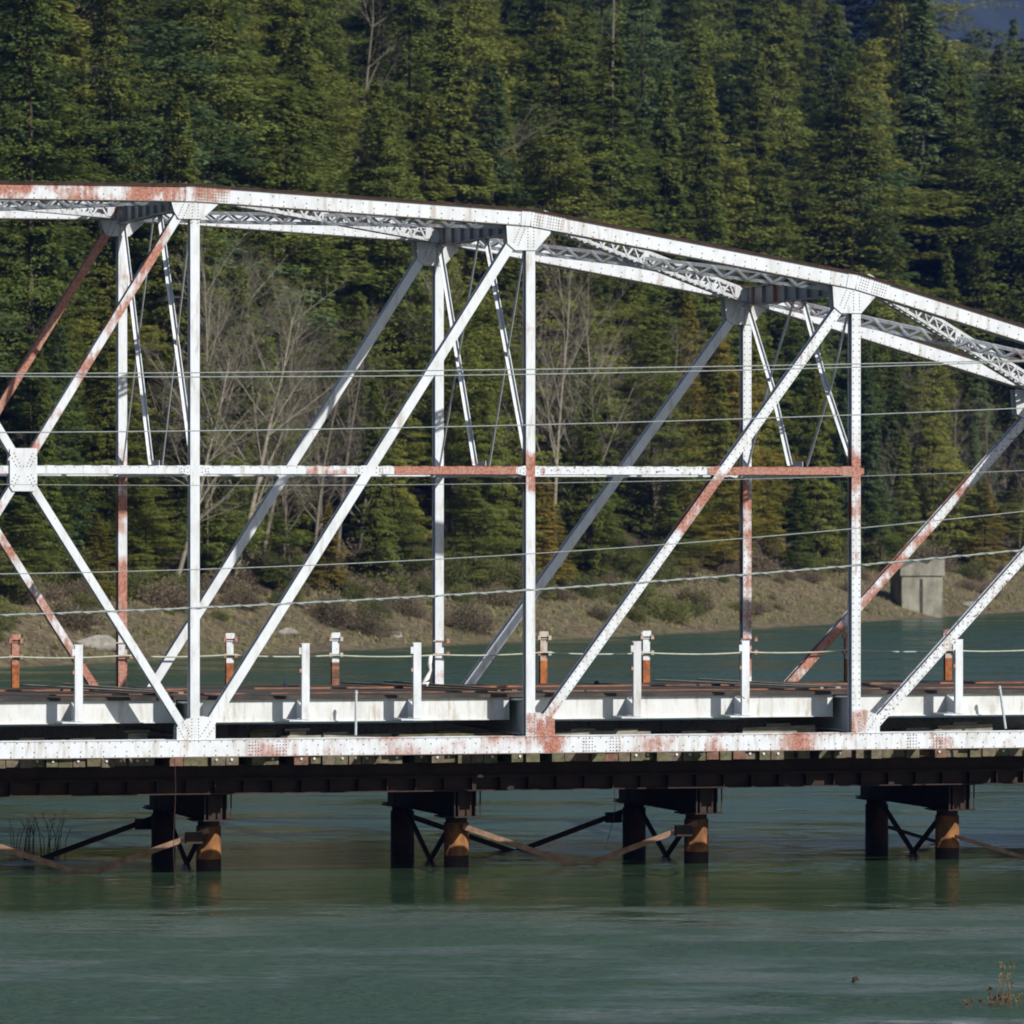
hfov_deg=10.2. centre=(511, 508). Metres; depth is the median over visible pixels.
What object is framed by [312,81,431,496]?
conifer
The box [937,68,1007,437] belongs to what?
conifer
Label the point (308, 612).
shrub
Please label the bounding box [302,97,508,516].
conifer
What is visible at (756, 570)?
shrub
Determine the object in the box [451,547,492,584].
shrub
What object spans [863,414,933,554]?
bare tree
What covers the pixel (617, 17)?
conifer
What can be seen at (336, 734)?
plank
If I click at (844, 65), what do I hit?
conifer
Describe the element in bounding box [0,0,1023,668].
ground
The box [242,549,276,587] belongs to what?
shrub
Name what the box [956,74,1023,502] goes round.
conifer
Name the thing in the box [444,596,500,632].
shrub
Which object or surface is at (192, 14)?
conifer
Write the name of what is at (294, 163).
conifer
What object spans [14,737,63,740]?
plank
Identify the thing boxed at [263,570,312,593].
shrub
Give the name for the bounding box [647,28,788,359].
conifer
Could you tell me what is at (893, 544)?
conifer
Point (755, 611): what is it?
shrub
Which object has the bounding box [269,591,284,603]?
shrub
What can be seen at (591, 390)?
bare tree
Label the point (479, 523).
conifer
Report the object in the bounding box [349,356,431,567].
conifer
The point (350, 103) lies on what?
conifer
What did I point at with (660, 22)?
conifer
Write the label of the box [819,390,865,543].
conifer
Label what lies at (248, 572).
shrub
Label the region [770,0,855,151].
conifer
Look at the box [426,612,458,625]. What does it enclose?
shrub
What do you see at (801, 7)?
conifer
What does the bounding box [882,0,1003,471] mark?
conifer
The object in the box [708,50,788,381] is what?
conifer
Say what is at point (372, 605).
shrub
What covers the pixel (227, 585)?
shrub
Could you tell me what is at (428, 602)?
shrub
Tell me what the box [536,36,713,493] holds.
conifer
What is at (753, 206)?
conifer
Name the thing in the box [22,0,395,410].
conifer
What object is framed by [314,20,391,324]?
conifer
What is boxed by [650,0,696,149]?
conifer
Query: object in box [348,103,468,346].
conifer
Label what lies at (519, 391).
bare tree
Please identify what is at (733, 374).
conifer
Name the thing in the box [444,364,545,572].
conifer
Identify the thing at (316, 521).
bare tree
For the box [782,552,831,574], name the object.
shrub
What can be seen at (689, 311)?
conifer
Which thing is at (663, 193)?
conifer
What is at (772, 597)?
shrub
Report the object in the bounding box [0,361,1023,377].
power line
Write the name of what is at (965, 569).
shrub
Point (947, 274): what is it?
conifer
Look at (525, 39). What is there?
conifer
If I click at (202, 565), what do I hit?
shrub
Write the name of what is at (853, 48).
conifer
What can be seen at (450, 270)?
conifer
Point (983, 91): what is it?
conifer
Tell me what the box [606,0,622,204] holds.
dead tree
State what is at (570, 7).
conifer
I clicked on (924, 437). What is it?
conifer
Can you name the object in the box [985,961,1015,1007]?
water plant
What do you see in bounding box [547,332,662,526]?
bare tree
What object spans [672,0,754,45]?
conifer
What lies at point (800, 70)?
conifer
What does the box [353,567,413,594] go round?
shrub
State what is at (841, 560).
shrub
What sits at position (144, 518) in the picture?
conifer
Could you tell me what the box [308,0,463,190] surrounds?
bare tree
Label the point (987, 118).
conifer
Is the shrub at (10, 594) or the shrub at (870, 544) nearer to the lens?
the shrub at (10, 594)
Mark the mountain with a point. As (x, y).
(994, 19)
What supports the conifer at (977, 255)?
on the ground at (566, 616)
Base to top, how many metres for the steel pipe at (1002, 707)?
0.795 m
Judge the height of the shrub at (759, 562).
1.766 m
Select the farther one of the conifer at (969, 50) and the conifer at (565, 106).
the conifer at (969, 50)
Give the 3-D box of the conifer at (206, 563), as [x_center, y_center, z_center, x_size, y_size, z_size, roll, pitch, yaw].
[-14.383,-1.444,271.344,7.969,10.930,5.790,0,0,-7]
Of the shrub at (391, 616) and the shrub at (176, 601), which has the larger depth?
the shrub at (391, 616)
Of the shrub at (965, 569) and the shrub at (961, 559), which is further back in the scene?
the shrub at (961, 559)
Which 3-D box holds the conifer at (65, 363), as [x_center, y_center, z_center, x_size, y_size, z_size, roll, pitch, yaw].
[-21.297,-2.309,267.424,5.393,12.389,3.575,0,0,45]
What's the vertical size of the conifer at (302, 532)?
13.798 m
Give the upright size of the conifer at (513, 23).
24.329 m
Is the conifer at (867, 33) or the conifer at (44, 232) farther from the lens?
the conifer at (867, 33)
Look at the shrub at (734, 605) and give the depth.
319.36 m
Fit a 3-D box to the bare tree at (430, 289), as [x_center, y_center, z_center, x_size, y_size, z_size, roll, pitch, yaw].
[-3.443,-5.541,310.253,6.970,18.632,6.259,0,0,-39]
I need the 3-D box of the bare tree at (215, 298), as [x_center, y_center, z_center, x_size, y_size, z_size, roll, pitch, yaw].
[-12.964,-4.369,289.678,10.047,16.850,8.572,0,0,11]
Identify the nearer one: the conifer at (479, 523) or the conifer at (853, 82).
the conifer at (479, 523)
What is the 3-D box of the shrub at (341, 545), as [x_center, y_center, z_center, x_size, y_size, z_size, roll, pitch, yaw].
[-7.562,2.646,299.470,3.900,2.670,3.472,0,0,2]
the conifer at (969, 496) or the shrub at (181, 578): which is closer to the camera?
the shrub at (181, 578)
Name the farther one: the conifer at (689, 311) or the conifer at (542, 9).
the conifer at (542, 9)
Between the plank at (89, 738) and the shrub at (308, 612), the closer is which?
the plank at (89, 738)
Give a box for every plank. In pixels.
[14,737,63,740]
[68,737,112,739]
[122,729,149,739]
[248,728,276,737]
[276,731,391,737]
[283,728,309,735]
[392,730,504,736]
[555,728,637,734]
[603,728,650,734]
[672,730,727,733]
[736,723,814,732]
[892,727,941,731]
[932,721,992,730]
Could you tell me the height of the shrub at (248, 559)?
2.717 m
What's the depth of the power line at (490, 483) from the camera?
90.18 m
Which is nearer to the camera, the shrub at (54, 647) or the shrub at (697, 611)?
the shrub at (54, 647)
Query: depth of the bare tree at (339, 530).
300.55 m
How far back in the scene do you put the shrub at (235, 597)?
267.05 m
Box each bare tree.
[128,228,277,531]
[130,244,319,561]
[139,314,285,578]
[144,239,299,552]
[152,259,345,553]
[152,323,270,559]
[200,265,356,581]
[211,287,357,564]
[213,285,365,562]
[228,393,343,571]
[256,347,389,581]
[260,314,385,569]
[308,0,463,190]
[309,299,431,563]
[326,371,412,562]
[389,245,505,553]
[446,283,566,552]
[493,305,639,562]
[504,199,607,572]
[535,273,663,570]
[535,359,642,515]
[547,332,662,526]
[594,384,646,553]
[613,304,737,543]
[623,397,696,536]
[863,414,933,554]
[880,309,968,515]
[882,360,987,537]
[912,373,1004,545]
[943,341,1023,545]
[944,401,1011,555]
[1007,439,1023,546]
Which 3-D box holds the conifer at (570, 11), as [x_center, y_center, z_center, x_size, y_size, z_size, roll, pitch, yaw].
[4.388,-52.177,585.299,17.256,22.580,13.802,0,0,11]
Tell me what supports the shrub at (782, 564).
on the ground at (566, 616)
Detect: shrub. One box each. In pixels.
[0,552,38,577]
[0,564,38,593]
[0,575,26,603]
[0,595,32,617]
[0,616,16,628]
[0,625,5,641]
[14,585,47,603]
[24,593,48,603]
[30,574,68,601]
[36,562,82,595]
[37,546,105,593]
[38,597,108,626]
[50,644,58,649]
[57,577,95,600]
[63,590,101,607]
[101,567,160,599]
[111,632,134,640]
[135,576,187,607]
[149,574,203,599]
[152,565,201,583]
[158,571,200,603]
[166,610,175,615]
[178,552,234,583]
[200,569,250,592]
[200,592,219,605]
[208,553,255,587]
[209,608,231,619]
[211,550,264,589]
[216,538,290,587]
[218,583,266,609]
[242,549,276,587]
[252,584,271,594]
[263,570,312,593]
[265,548,306,570]
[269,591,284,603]
[273,585,300,600]
[276,557,378,592]
[279,587,305,601]
[301,606,330,617]
[304,590,361,626]
[315,556,361,579]
[317,594,333,604]
[333,541,384,567]
[337,534,369,561]
[337,578,377,599]
[347,548,408,590]
[347,605,391,635]
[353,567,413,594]
[355,563,415,593]
[356,600,386,619]
[359,591,393,613]
[368,577,402,604]
[380,623,403,634]
[383,608,394,618]
[385,560,423,578]
[388,589,429,615]
[396,602,419,615]
[400,564,449,593]
[406,554,469,592]
[411,576,431,594]
[422,599,431,605]
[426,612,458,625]
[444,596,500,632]
[445,582,476,603]
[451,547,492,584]
[459,557,522,588]
[468,587,490,602]
[469,581,522,604]
[491,547,535,567]
[492,560,541,589]
[504,587,522,599]
[512,566,557,597]
[546,583,574,598]
[551,575,567,586]
[557,555,593,580]
[560,573,611,596]
[566,590,578,599]
[583,550,630,568]
[587,603,614,620]
[591,571,624,596]
[602,570,626,578]
[603,592,622,604]
[611,578,662,607]
[615,547,664,573]
[625,604,649,621]
[626,558,666,584]
[642,554,679,583]
[643,534,702,563]
[645,595,694,622]
[649,590,675,604]
[668,556,702,571]
[672,586,718,607]
[679,587,714,609]
[680,598,706,615]
[703,542,738,571]
[714,573,729,582]
[718,546,781,573]
[718,560,753,577]
[725,600,754,612]
[737,598,767,613]
[751,567,762,576]
[751,597,775,612]
[753,541,761,556]
[755,547,796,569]
[765,594,777,599]
[770,575,786,583]
[771,602,786,609]
[775,540,807,559]
[778,567,796,580]
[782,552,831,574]
[795,570,824,581]
[807,548,845,571]
[822,547,866,570]
[826,548,847,572]
[834,582,847,591]
[842,537,887,557]
[842,544,879,569]
[844,541,878,556]
[861,547,889,570]
[861,567,873,579]
[908,539,958,570]
[923,532,960,556]
[948,554,971,567]
[951,560,989,578]
[957,576,979,589]
[966,535,1016,557]
[968,567,985,581]
[973,577,1003,596]
[990,564,1018,575]
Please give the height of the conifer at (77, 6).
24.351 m
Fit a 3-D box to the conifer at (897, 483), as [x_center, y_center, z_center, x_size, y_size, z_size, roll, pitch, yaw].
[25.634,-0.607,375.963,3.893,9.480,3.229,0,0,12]
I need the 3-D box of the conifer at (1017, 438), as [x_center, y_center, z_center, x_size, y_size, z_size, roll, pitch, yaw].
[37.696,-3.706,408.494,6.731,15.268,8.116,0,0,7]
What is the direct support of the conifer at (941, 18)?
on the ground at (566, 616)
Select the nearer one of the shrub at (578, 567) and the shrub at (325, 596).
the shrub at (325, 596)
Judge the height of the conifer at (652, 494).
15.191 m
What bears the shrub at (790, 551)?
on the ground at (566, 616)
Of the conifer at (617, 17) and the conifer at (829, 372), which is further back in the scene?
the conifer at (617, 17)
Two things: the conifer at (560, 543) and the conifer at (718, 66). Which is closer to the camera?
the conifer at (560, 543)
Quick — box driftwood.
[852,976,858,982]
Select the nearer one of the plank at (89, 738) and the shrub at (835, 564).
the plank at (89, 738)
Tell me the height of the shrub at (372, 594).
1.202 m
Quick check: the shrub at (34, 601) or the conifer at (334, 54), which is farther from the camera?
the conifer at (334, 54)
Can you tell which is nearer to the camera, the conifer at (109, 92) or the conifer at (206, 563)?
the conifer at (206, 563)
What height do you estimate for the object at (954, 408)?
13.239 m
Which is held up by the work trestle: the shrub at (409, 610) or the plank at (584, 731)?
the plank at (584, 731)
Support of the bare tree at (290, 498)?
on the ground at (566, 616)
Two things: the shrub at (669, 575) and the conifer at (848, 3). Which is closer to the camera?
the shrub at (669, 575)
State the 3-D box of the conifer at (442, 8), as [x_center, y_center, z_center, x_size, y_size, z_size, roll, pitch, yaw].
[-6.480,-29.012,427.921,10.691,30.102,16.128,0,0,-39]
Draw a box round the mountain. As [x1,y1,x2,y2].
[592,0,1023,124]
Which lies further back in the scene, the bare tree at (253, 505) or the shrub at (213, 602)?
the bare tree at (253, 505)
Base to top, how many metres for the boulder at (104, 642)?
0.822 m
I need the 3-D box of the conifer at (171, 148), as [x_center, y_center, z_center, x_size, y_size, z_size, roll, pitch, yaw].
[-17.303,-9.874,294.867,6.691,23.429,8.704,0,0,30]
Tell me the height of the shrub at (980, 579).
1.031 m
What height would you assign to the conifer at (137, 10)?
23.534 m
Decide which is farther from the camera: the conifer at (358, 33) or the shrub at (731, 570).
the conifer at (358, 33)
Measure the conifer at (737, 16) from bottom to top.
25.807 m
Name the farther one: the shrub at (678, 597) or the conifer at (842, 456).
the conifer at (842, 456)
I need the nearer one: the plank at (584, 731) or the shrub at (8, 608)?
the plank at (584, 731)
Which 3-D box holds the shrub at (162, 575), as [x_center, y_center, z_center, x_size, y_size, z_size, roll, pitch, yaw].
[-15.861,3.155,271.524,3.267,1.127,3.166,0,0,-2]
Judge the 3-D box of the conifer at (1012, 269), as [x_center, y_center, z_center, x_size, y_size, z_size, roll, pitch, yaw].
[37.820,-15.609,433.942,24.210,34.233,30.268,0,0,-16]
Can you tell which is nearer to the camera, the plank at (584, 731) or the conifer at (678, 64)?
the plank at (584, 731)
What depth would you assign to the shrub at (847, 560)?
356.64 m
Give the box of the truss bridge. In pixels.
[0,181,1023,758]
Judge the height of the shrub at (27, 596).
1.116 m
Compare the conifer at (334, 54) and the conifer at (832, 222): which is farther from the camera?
the conifer at (832, 222)
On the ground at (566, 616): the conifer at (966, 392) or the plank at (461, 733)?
the conifer at (966, 392)
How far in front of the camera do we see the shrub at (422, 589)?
288.25 m
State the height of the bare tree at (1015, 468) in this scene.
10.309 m
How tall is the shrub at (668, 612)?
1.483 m
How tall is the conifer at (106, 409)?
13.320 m
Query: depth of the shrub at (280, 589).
272.79 m
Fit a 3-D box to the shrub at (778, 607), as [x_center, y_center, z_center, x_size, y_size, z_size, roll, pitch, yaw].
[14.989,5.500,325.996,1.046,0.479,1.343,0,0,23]
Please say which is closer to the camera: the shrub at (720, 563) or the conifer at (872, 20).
the shrub at (720, 563)
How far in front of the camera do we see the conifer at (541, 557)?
303.30 m
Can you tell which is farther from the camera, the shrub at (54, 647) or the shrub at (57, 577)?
the shrub at (57, 577)
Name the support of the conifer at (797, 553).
on the ground at (566, 616)
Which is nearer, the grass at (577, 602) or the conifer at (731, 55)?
the grass at (577, 602)
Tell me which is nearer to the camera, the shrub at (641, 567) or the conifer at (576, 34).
the shrub at (641, 567)
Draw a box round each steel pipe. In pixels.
[354,690,357,734]
[998,686,1006,728]
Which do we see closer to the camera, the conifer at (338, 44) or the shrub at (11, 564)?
the shrub at (11, 564)
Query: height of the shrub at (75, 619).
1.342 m
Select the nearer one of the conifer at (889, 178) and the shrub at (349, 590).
the shrub at (349, 590)
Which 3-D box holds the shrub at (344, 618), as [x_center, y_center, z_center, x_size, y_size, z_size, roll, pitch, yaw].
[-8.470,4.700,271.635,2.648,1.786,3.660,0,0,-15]
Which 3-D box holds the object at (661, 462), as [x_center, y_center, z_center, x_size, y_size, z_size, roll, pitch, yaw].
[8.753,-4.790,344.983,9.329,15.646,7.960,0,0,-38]
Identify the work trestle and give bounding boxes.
[0,728,1023,872]
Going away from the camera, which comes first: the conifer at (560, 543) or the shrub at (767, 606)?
the conifer at (560, 543)
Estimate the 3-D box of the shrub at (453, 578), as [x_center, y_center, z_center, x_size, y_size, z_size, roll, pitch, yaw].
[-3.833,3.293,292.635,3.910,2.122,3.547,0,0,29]
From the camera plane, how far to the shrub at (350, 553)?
297.83 m
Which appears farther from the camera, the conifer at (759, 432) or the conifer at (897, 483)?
the conifer at (897, 483)
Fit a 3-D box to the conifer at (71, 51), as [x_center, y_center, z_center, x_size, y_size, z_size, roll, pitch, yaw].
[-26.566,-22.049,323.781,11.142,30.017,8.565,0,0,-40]
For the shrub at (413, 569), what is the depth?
292.37 m
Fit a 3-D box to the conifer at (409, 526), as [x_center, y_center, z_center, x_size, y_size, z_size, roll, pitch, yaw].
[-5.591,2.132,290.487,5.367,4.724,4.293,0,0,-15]
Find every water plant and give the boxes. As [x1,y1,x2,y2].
[7,809,71,851]
[963,994,1009,1007]
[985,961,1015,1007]
[1002,993,1022,1005]
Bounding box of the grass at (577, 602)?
[0,554,1023,662]
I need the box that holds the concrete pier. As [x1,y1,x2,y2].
[890,558,944,617]
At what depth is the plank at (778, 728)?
105.09 m
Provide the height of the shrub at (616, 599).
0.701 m
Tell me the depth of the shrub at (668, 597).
309.86 m
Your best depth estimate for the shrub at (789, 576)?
339.77 m
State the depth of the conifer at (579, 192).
361.03 m
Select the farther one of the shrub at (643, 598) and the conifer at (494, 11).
the conifer at (494, 11)
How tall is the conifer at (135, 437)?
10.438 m
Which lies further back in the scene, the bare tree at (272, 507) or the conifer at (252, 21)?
the conifer at (252, 21)
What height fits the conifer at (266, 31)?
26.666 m
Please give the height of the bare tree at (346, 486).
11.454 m
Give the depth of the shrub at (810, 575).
342.63 m
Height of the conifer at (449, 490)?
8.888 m
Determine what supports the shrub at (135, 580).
on the ground at (566, 616)
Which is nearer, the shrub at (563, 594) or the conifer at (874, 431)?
the shrub at (563, 594)
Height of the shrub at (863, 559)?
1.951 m
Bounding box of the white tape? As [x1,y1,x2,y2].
[421,655,432,688]
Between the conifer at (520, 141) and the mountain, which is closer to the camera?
the conifer at (520, 141)
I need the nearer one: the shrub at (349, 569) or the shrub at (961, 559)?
the shrub at (349, 569)
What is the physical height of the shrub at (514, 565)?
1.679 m
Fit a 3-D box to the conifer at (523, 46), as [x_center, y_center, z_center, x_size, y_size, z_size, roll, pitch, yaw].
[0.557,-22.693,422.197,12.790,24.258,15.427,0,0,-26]
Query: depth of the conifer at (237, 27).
340.94 m
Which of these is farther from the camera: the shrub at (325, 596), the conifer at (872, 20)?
the conifer at (872, 20)
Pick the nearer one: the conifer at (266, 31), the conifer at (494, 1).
the conifer at (266, 31)
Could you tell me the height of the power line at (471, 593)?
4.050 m
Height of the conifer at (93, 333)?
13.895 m
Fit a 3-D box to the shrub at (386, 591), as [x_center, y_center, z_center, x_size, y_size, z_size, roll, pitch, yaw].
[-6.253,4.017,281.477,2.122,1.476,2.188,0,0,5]
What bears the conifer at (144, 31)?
on the ground at (566, 616)
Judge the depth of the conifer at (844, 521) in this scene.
355.72 m
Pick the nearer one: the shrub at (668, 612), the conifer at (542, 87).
the shrub at (668, 612)
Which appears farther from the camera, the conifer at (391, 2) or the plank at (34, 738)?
the conifer at (391, 2)
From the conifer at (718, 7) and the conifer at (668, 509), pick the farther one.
the conifer at (718, 7)
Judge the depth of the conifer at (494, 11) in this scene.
585.72 m
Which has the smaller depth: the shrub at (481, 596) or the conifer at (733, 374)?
the shrub at (481, 596)
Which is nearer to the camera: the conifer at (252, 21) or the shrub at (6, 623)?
the shrub at (6, 623)
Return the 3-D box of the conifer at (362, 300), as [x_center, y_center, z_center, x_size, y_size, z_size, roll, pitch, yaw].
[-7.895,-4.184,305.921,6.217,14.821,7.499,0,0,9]
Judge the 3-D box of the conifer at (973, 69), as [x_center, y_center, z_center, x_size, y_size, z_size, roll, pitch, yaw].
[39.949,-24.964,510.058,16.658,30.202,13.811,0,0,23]
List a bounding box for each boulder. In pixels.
[77,635,115,651]
[278,627,297,635]
[390,631,401,637]
[962,601,972,605]
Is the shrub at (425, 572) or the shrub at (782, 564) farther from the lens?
the shrub at (782, 564)
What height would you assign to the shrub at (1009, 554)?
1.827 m
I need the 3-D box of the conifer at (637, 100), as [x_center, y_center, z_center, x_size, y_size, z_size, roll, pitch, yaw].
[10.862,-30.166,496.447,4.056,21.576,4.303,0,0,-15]
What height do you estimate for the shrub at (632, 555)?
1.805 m
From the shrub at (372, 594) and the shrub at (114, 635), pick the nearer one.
the shrub at (114, 635)
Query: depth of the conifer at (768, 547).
345.84 m
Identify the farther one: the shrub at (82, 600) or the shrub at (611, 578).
the shrub at (611, 578)
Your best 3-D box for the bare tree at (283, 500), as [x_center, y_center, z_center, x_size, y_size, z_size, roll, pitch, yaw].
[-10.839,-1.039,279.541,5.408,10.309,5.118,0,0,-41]
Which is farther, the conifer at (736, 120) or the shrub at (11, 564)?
the conifer at (736, 120)
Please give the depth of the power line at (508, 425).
90.25 m
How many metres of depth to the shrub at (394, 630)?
273.85 m
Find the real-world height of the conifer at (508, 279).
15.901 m
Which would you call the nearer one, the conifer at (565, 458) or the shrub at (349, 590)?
the shrub at (349, 590)
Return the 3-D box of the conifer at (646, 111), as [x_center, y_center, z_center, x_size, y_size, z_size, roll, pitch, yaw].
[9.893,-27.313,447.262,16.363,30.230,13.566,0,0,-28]
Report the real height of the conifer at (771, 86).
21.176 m
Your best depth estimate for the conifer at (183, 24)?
372.31 m
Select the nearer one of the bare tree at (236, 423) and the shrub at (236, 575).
the shrub at (236, 575)
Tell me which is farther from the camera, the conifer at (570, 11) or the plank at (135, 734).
the conifer at (570, 11)
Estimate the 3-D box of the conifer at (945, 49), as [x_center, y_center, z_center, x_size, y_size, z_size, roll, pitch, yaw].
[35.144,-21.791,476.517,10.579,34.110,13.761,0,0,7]
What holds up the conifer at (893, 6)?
on the ground at (566, 616)
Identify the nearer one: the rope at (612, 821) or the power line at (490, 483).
the power line at (490, 483)
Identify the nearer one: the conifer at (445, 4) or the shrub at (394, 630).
the shrub at (394, 630)
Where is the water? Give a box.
[0,612,1023,1023]
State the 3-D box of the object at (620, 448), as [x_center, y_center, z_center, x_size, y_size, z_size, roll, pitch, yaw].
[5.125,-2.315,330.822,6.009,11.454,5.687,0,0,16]
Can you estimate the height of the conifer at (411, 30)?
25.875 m
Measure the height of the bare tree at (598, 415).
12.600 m
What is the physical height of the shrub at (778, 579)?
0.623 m
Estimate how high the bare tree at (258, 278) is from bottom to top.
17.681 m
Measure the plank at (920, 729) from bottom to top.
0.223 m
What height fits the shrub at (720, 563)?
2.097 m
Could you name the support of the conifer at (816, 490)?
on the ground at (566, 616)
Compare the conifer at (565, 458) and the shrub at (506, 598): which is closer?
the shrub at (506, 598)
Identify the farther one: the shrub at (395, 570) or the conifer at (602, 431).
the conifer at (602, 431)
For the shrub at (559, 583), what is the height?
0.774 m
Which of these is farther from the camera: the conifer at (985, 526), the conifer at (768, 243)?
the conifer at (768, 243)
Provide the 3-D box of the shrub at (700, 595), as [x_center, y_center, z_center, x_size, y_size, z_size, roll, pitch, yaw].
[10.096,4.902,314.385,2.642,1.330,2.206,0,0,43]
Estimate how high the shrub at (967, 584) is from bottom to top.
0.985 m
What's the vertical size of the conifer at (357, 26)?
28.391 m
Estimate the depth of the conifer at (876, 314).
393.29 m
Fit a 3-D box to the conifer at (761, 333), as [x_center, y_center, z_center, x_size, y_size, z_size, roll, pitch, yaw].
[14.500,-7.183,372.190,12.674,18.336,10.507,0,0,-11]
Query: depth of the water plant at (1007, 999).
75.71 m
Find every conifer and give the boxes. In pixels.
[0,0,110,429]
[0,0,114,352]
[0,0,134,452]
[0,0,184,460]
[0,0,257,318]
[0,1,75,301]
[0,9,45,220]
[0,172,29,406]
[0,219,29,450]
[0,334,113,575]
[0,495,69,603]
[1,0,115,261]
[1,0,241,89]
[7,291,114,533]
[12,0,106,227]
[12,326,115,562]
[14,360,75,586]
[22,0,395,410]
[24,22,356,495]
[32,266,187,493]
[58,1,247,175]
[62,307,159,579]
[77,513,115,599]
[80,456,187,570]
[88,363,185,569]
[91,484,187,582]
[104,0,297,339]
[112,0,196,139]
[115,5,260,337]
[127,87,239,539]
[127,363,289,577]
[131,0,223,266]
[135,81,186,444]
[147,67,385,457]
[158,84,406,518]
[171,0,261,368]
[175,263,338,558]
[177,1,274,96]
[183,230,326,512]
[201,336,280,558]
[216,0,343,159]
[230,0,389,345]
[230,0,391,293]
[238,0,396,98]
[243,515,321,590]
[246,1,290,182]
[251,314,316,564]
[260,0,382,323]
[260,0,461,165]
[263,21,356,431]
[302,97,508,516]
[305,500,355,590]
[308,167,412,397]
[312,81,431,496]
[312,291,413,551]
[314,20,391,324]
[321,0,407,162]
[326,0,402,54]
[326,0,490,372]
[326,24,402,161]
[331,0,463,272]
[338,0,500,183]
[343,379,408,588]
[345,221,554,478]
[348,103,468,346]
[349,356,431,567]
[353,93,505,490]
[355,504,454,577]
[361,3,539,455]
[362,0,593,287]
[387,0,448,99]
[387,0,481,255]
[389,281,587,563]
[401,414,522,557]
[404,101,575,421]
[420,479,537,588]
[429,0,507,104]
[443,0,475,187]
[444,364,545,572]
[445,36,701,434]
[451,273,567,538]
[454,0,502,75]
[455,64,560,445]
[459,96,607,370]
[459,134,678,465]
[462,0,539,53]
[462,34,563,254]
[466,0,570,94]
[472,34,589,152]
[479,96,558,431]
[486,0,531,136]
[486,0,543,145]
[490,0,627,217]
[490,0,632,53]
[492,430,548,570]
[493,9,619,188]
[516,477,578,586]
[524,82,567,286]
[529,0,695,64]
[533,0,694,195]
[535,173,645,461]
[535,295,641,562]
[535,362,629,563]
[536,0,618,121]
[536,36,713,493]
[537,279,694,531]
[538,9,661,349]
[538,307,734,556]
[538,506,581,584]
[539,0,624,99]
[551,68,581,349]
[556,374,629,581]
[579,0,730,294]
[581,514,652,574]
[593,118,680,342]
[594,0,677,144]
[605,0,790,303]
[614,261,767,498]
[617,58,741,302]
[618,1,663,36]
[619,71,709,465]
[623,69,790,425]
[626,36,652,228]
[629,494,716,572]
[630,1,663,116]
[633,332,807,551]
[643,0,723,138]
[643,106,782,463]
[643,292,736,543]
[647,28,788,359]
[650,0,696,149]
[650,496,734,576]
[657,270,830,522]
[660,359,768,562]
[664,30,753,212]
[670,42,746,133]
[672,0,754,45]
[676,455,773,571]
[688,0,744,101]
[697,0,761,63]
[699,180,838,434]
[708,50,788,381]
[710,103,763,328]
[713,115,784,257]
[715,24,762,141]
[717,34,801,224]
[720,0,748,104]
[720,317,781,548]
[723,0,805,173]
[724,163,842,445]
[726,0,826,257]
[727,93,970,487]
[727,158,862,465]
[729,0,804,210]
[729,5,833,220]
[751,455,796,559]
[753,276,840,538]
[755,0,826,83]
[759,298,892,535]
[764,90,958,448]
[766,53,781,146]
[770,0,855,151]
[773,299,915,522]
[774,53,980,345]
[774,325,863,544]
[775,0,810,116]
[777,0,826,210]
[778,484,823,572]
[779,298,921,542]
[783,66,944,413]
[783,185,821,344]
[786,0,1023,131]
[787,39,928,219]
[788,0,891,155]
[789,92,957,383]
[791,343,843,569]
[794,0,995,187]
[797,2,864,254]
[803,503,868,571]
[812,30,870,190]
[817,143,842,260]
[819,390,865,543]
[827,390,944,538]
[836,344,901,555]
[841,135,939,472]
[850,3,916,158]
[855,0,940,140]
[861,493,921,572]
[862,350,934,547]
[874,76,1023,523]
[881,427,934,558]
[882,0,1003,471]
[882,334,985,552]
[883,0,939,262]
[886,90,925,281]
[886,312,958,520]
[904,59,1023,477]
[908,39,994,297]
[908,51,1002,400]
[918,246,969,530]
[920,85,1023,458]
[922,465,1009,556]
[926,41,989,172]
[926,243,1023,490]
[928,28,1023,154]
[932,57,1007,304]
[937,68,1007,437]
[940,329,1002,543]
[942,336,1017,548]
[949,422,1002,561]
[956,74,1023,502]
[956,478,1012,567]
[968,86,1017,263]
[977,81,1013,158]
[981,84,1023,466]
[984,42,1018,208]
[990,488,1023,552]
[1000,429,1023,546]
[1002,38,1023,90]
[1003,17,1023,108]
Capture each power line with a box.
[0,360,1023,373]
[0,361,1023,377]
[0,408,1023,432]
[0,470,1023,485]
[0,511,1023,573]
[0,549,1023,615]
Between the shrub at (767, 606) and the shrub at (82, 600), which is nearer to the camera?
the shrub at (82, 600)
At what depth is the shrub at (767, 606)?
320.90 m
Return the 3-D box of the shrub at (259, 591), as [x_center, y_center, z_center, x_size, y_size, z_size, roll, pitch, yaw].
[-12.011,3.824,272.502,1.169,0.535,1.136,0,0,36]
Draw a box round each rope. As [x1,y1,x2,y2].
[173,758,175,877]
[606,790,614,845]

